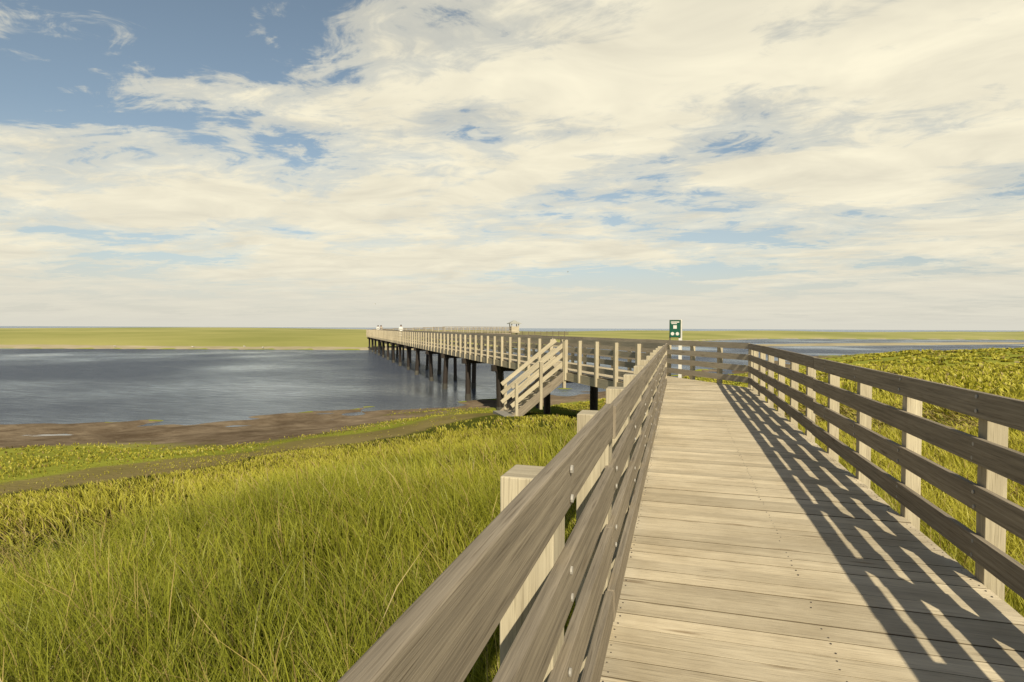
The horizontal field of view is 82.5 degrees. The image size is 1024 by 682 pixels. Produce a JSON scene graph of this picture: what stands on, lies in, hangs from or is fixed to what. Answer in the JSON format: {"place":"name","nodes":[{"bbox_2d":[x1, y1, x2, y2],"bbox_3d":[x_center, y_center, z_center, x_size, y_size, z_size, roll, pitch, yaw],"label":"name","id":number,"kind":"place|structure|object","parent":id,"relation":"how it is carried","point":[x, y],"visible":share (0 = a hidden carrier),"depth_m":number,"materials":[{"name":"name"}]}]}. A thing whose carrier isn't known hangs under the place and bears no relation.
{"place":"outdoors","nodes":[
{"label":"outdoors","id":0,"kind":"place"},
{"bbox_2d":[0,326,1023,426],"bbox_3d":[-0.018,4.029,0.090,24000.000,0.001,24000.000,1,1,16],"label":"water","id":1,"kind":"structure","parent":0,"point":[166,386],"depth_m":44.73,"materials":[{"name":"blue liquid"}]},
{"bbox_2d":[0,327,1023,681],"bbox_3d":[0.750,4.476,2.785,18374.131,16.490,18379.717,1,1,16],"label":"ground","id":2,"kind":"structure","parent":0,"point":[262,429],"depth_m":23.49,"materials":[{"name":"green plant"}]},
{"bbox_2d":[373,327,568,349],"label":"railing","id":3,"kind":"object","parent":2,"relation":"on","point":[475,331],"visible":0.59,"depth_m":109.85,"materials":[{"name":"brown wood"}]},
{"bbox_2d":[507,320,521,333],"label":"kiosk","id":4,"kind":"object","parent":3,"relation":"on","point":[514,329],"visible":0.81,"depth_m":113.17,"materials":[{"name":"brown wood"}]},
{"bbox_2d":[367,337,597,413],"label":"pier pilings","id":5,"kind":"object","parent":2,"relation":"on","point":[498,370],"visible":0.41,"depth_m":38.23,"materials":[{"name":"brown wood"}]},
{"bbox_2d":[394,337,753,391],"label":"bridge deck","id":6,"kind":"structure","parent":5,"relation":"on","point":[675,383],"depth_m":15.67,"materials":[{"name":"brown wood"}]},
{"bbox_2d":[366,329,752,389],"bbox_3d":[-10.178,-0.358,59.422,2.363,1.359,96.290,0,1,-18],"label":"bridge railing","id":7,"kind":"object","parent":6,"relation":"on","point":[583,345],"visible":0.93,"depth_m":18.50,"materials":[{"name":"beige wood"}]},
{"bbox_2d":[669,320,681,377],"bbox_3d":[4.842,1.105,17.316,0.373,3.483,0.133,1,1,16],"label":"sign","id":8,"kind":"object","parent":7,"relation":"attached to","point":[675,328],"visible":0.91,"depth_m":17.24,"materials":[{"name":"green metal"}]},
{"bbox_2d":[372,336,758,394],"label":"pier beam","id":9,"kind":"structure","parent":6,"relation":"attached to","point":[589,381],"depth_m":22.83,"materials":[{"name":"brown wood"}]},
{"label":"boardwalk joists","id":10,"kind":"object","parent":5,"relation":"attached to","visible":0},
{"bbox_2d":[600,390,1023,681],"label":"boardwalk deck","id":11,"kind":"structure","parent":10,"relation":"on","point":[716,588],"depth_m":3.30,"materials":[{"name":"brown wood"}]},
{"bbox_2d":[602,413,1022,681],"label":"deck nails","id":12,"kind":"object","parent":11,"relation":"on","point":[779,540],"visible":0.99,"depth_m":3.72,"materials":[{"name":"grey metal"}]},
{"bbox_2d":[337,343,666,681],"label":"railing","id":13,"kind":"object","parent":2,"relation":"on","point":[511,564],"visible":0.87,"depth_m":1.50,"materials":[{"name":"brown wood"}]},
{"bbox_2d":[0,451,1023,681],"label":"marsh grass","id":14,"kind":"structure","parent":2,"relation":"on","point":[145,599],"depth_m":4.76,"materials":[{"name":"green plant"}]},
{"bbox_2d":[0,389,1023,552],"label":"vegetation","id":15,"kind":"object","parent":2,"relation":"on","point":[487,445],"depth_m":11.30,"materials":[{"name":"green plant"}]},
{"bbox_2d":[493,339,568,416],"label":"stairs","id":16,"kind":"structure","parent":2,"relation":"on","point":[534,393],"depth_m":19.02,"materials":[{"name":"brown wood"}]},
{"bbox_2d":[553,347,1023,405],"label":"vegetation","id":17,"kind":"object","parent":2,"relation":"on","point":[991,377],"depth_m":38.08,"materials":[{"name":"green plant"}]},
{"bbox_2d":[748,343,1023,599],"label":"railing","id":18,"kind":"object","parent":2,"relation":"on","point":[997,460],"visible":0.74,"depth_m":3.99,"materials":[{"name":"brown wood"}]},
{"bbox_2d":[568,346,977,676],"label":"bolts","id":19,"kind":"object","parent":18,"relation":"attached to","point":[571,568],"visible":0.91,"depth_m":3.26,"materials":[{"name":"grey metal"}]},
{"bbox_2d":[0,0,1023,329],"label":"sky","id":20,"kind":"structure","parent":0,"point":[596,164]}
]}

